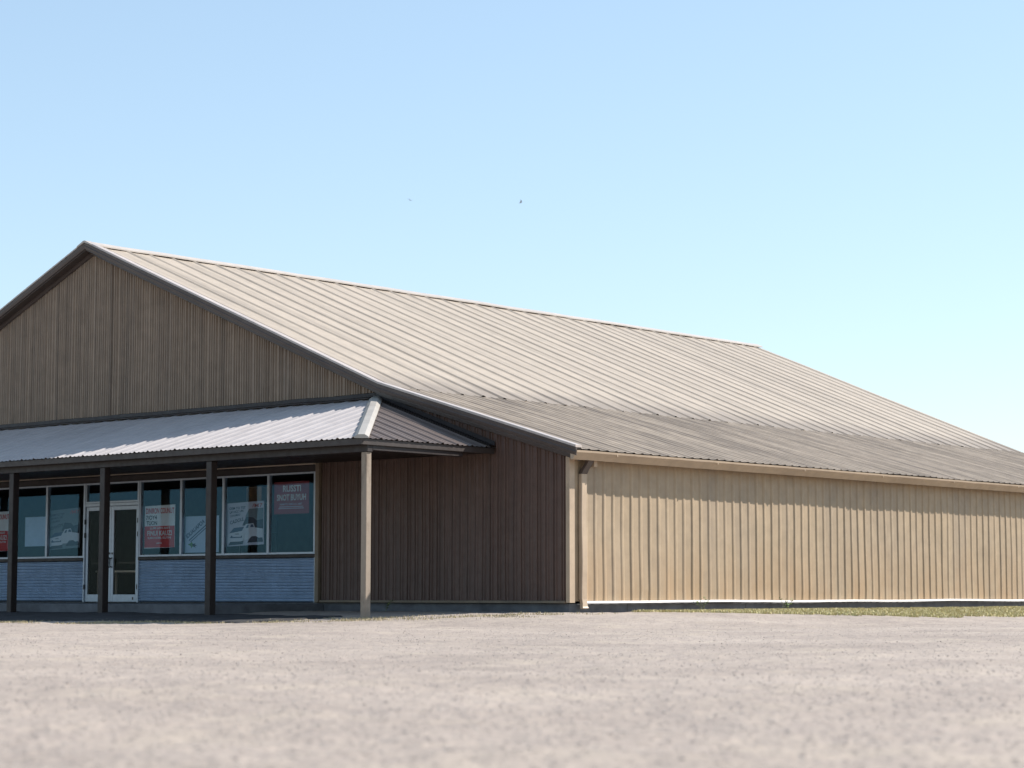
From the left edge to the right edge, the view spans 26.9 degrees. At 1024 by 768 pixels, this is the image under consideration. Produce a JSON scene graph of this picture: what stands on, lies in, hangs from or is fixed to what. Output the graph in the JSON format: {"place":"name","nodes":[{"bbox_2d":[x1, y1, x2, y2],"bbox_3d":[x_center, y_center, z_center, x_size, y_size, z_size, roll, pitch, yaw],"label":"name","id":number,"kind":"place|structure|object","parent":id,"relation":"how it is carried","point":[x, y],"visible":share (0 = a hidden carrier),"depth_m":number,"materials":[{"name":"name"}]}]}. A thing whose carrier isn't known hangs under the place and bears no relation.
{"place":"outdoors","nodes":[
{"label":"outdoors","id":0,"kind":"place"},
{"bbox_2d":[0,611,341,622],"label":"asphalt apron","id":1,"kind":"object","parent":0,"point":[96,616],"visible":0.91,"depth_m":40.08,"materials":[{"name":"grey asphalt"}]},
{"bbox_2d":[0,611,615,623],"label":"straw grass","id":2,"kind":"structure","parent":0,"point":[350,619],"depth_m":36.97,"materials":[{"name":"beige plant"}]},
{"bbox_2d":[0,611,1023,767],"bbox_3d":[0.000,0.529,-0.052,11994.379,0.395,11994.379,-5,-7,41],"label":"ground","id":3,"kind":"structure","parent":0,"point":[618,622],"depth_m":11.60,"materials":[{"name":"grey gravel"}]},
{"bbox_2d":[0,241,1023,618],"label":"metal building","id":4,"kind":"structure","parent":3,"relation":"on","point":[440,453],"depth_m":45.96,"materials":[{"name":"paint"}]},
{"bbox_2d":[0,511,8,550],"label":"poster","id":5,"kind":"object","parent":4,"relation":"attached to","point":[4,531],"visible":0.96,"depth_m":50.53,"materials":[{"name":"red paper"}]},
{"bbox_2d":[0,488,8,558],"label":"window","id":6,"kind":"structure","parent":4,"relation":"in","point":[0,488],"depth_m":50.39,"materials":[{"name":"metal"}]},
{"bbox_2d":[18,486,46,558],"bbox_3d":[-11.231,3.229,49.808,1.393,1.678,0.090,-5,-7,41],"label":"window","id":7,"kind":"structure","parent":4,"relation":"in","point":[31,486],"depth_m":49.47,"materials":[{"name":"metal"}]},
{"bbox_2d":[25,517,45,546],"bbox_3d":[-11.044,3.429,49.710,0.880,0.680,0.003,-5,-7,41],"label":"poster","id":8,"kind":"object","parent":4,"relation":"attached to","point":[35,531],"visible":1,"depth_m":49.75,"materials":[{"name":"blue paper"}]},
{"bbox_2d":[50,507,79,549],"bbox_3d":[-10.266,3.323,49.035,1.150,0.960,0.014,-5,-7,41],"label":"poster","id":9,"kind":"object","parent":4,"relation":"attached to","point":[64,528],"visible":1,"depth_m":49.01,"materials":[{"name":"grey paper"}]},
{"bbox_2d":[46,484,84,558],"bbox_3d":[-10.179,3.140,48.900,1.388,1.678,0.090,-5,-7,41],"label":"window","id":10,"kind":"structure","parent":4,"relation":"in","point":[48,556],"depth_m":49.28,"materials":[{"name":"metal"}]},
{"bbox_2d":[83,506,111,601],"bbox_3d":[-9.293,3.821,48.040,0.916,2.125,0.183,-5,-7,41],"label":"door","id":11,"kind":"structure","parent":4,"relation":"in","point":[88,597],"depth_m":48.23,"materials":[{"name":"metal"}]},
{"bbox_2d":[86,481,137,503],"bbox_3d":[-8.918,2.429,47.871,1.856,0.463,0.090,-5,-7,41],"label":"transom window","id":12,"kind":"structure","parent":4,"relation":"in","point":[88,484],"depth_m":48.13,"materials":[{"name":"metal"}]},
{"bbox_2d":[95,570,135,593],"bbox_3d":[-8.677,4.561,48.317,1.630,0.695,0.600,-5,-7,41],"label":"folding table","id":13,"kind":"object","parent":4,"relation":"on","point":[121,571],"visible":0.33,"depth_m":48.60,"materials":[{"name":"white paint"}]},
{"bbox_2d":[109,505,137,601],"bbox_3d":[-8.580,3.761,47.424,0.960,2.125,0.183,-5,-7,41],"label":"door","id":14,"kind":"structure","parent":4,"relation":"in","point":[113,597],"depth_m":47.58,"materials":[{"name":"metal"}]},
{"bbox_2d":[144,504,174,548],"bbox_3d":[-7.714,3.123,46.835,1.030,0.950,0.009,-5,-7,41],"label":"poster","id":15,"kind":"object","parent":4,"relation":"attached to","point":[159,530],"visible":1,"depth_m":46.83,"materials":[{"name":"white paper"}]},
{"bbox_2d":[139,478,180,556],"bbox_3d":[-7.656,2.927,46.723,1.388,1.678,0.090,-5,-7,41],"label":"window","id":16,"kind":"structure","parent":4,"relation":"in","point":[141,482],"depth_m":47.09,"materials":[{"name":"metal"}]},
{"bbox_2d":[185,515,218,552],"bbox_3d":[-6.653,3.222,45.900,1.090,0.780,0.009,-5,-7,41],"label":"poster","id":17,"kind":"object","parent":4,"relation":"attached to","point":[195,527],"visible":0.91,"depth_m":46.02,"materials":[{"name":"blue paper"}]},
{"bbox_2d":[180,476,224,555],"bbox_3d":[-6.614,2.839,45.824,1.365,1.678,0.090,-5,-7,41],"label":"window","id":18,"kind":"structure","parent":4,"relation":"in","point":[219,477],"depth_m":46.19,"materials":[{"name":"metal"}]},
{"bbox_2d":[227,501,263,545],"bbox_3d":[-5.612,2.940,45.017,1.150,0.940,0.014,-5,-7,41],"label":"poster","id":19,"kind":"object","parent":4,"relation":"attached to","point":[245,523],"visible":1,"depth_m":45.01,"materials":[{"name":"grey paper"}]},
{"bbox_2d":[223,474,267,554],"bbox_3d":[-5.570,2.751,44.922,1.396,1.678,0.090,-5,-7,41],"label":"window","id":20,"kind":"structure","parent":4,"relation":"in","point":[256,475],"depth_m":45.28,"materials":[{"name":"metal"}]},
{"bbox_2d":[239,503,277,552],"bbox_3d":[-5.383,3.581,45.350,0.860,2.068,0.330,-5,-7,41],"label":"display rack","id":21,"kind":"object","parent":4,"relation":"on","point":[276,532],"visible":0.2,"depth_m":45.20,"materials":[{"name":"black metal"}]},
{"bbox_2d":[246,486,266,502],"bbox_3d":[-5.365,2.366,45.413,0.520,0.360,0.350,-5,-7,41],"label":"cardboard box","id":22,"kind":"object","parent":21,"relation":"on","point":[259,493],"visible":0.67,"depth_m":45.48,"materials":[{"name":"brown cardboard"}]},
{"bbox_2d":[274,481,308,513],"bbox_3d":[-4.550,2.345,44.155,1.045,0.665,0.007,-5,-7,41],"label":"poster","id":23,"kind":"object","parent":4,"relation":"attached to","point":[292,497],"visible":1,"depth_m":44.15,"materials":[{"name":"paper"}]},
{"bbox_2d":[268,471,314,554],"bbox_3d":[-4.515,2.661,44.012,1.393,1.678,0.090,-5,-7,41],"label":"window","id":24,"kind":"structure","parent":4,"relation":"in","point":[270,552],"depth_m":44.38,"materials":[{"name":"metal"}]},
{"bbox_2d":[779,597,793,608],"bbox_3d":[5.649,4.517,43.855,0.309,0.298,0.264,-2,-6,21],"label":"weed","id":25,"kind":"object","parent":3,"relation":"on","point":[785,603],"visible":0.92,"depth_m":43.83,"materials":[{"name":"green plant"}]},
{"bbox_2d":[632,606,1023,617],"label":"grass strip","id":26,"kind":"object","parent":3,"relation":"on","point":[980,611],"depth_m":42.19,"materials":[{"name":"plant"}]},
{"bbox_2d":[696,596,708,608],"bbox_3d":[3.697,4.305,41.753,0.332,0.318,0.213,0,-6,-3],"label":"weed","id":27,"kind":"object","parent":26,"relation":"on","point":[703,602],"visible":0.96,"depth_m":41.74,"materials":[{"name":"green plant"}]},
{"bbox_2d":[0,0,1023,452],"label":"sky","id":28,"kind":"structure","parent":0,"point":[835,188],"materials":[{"name":"blue"}]}
]}

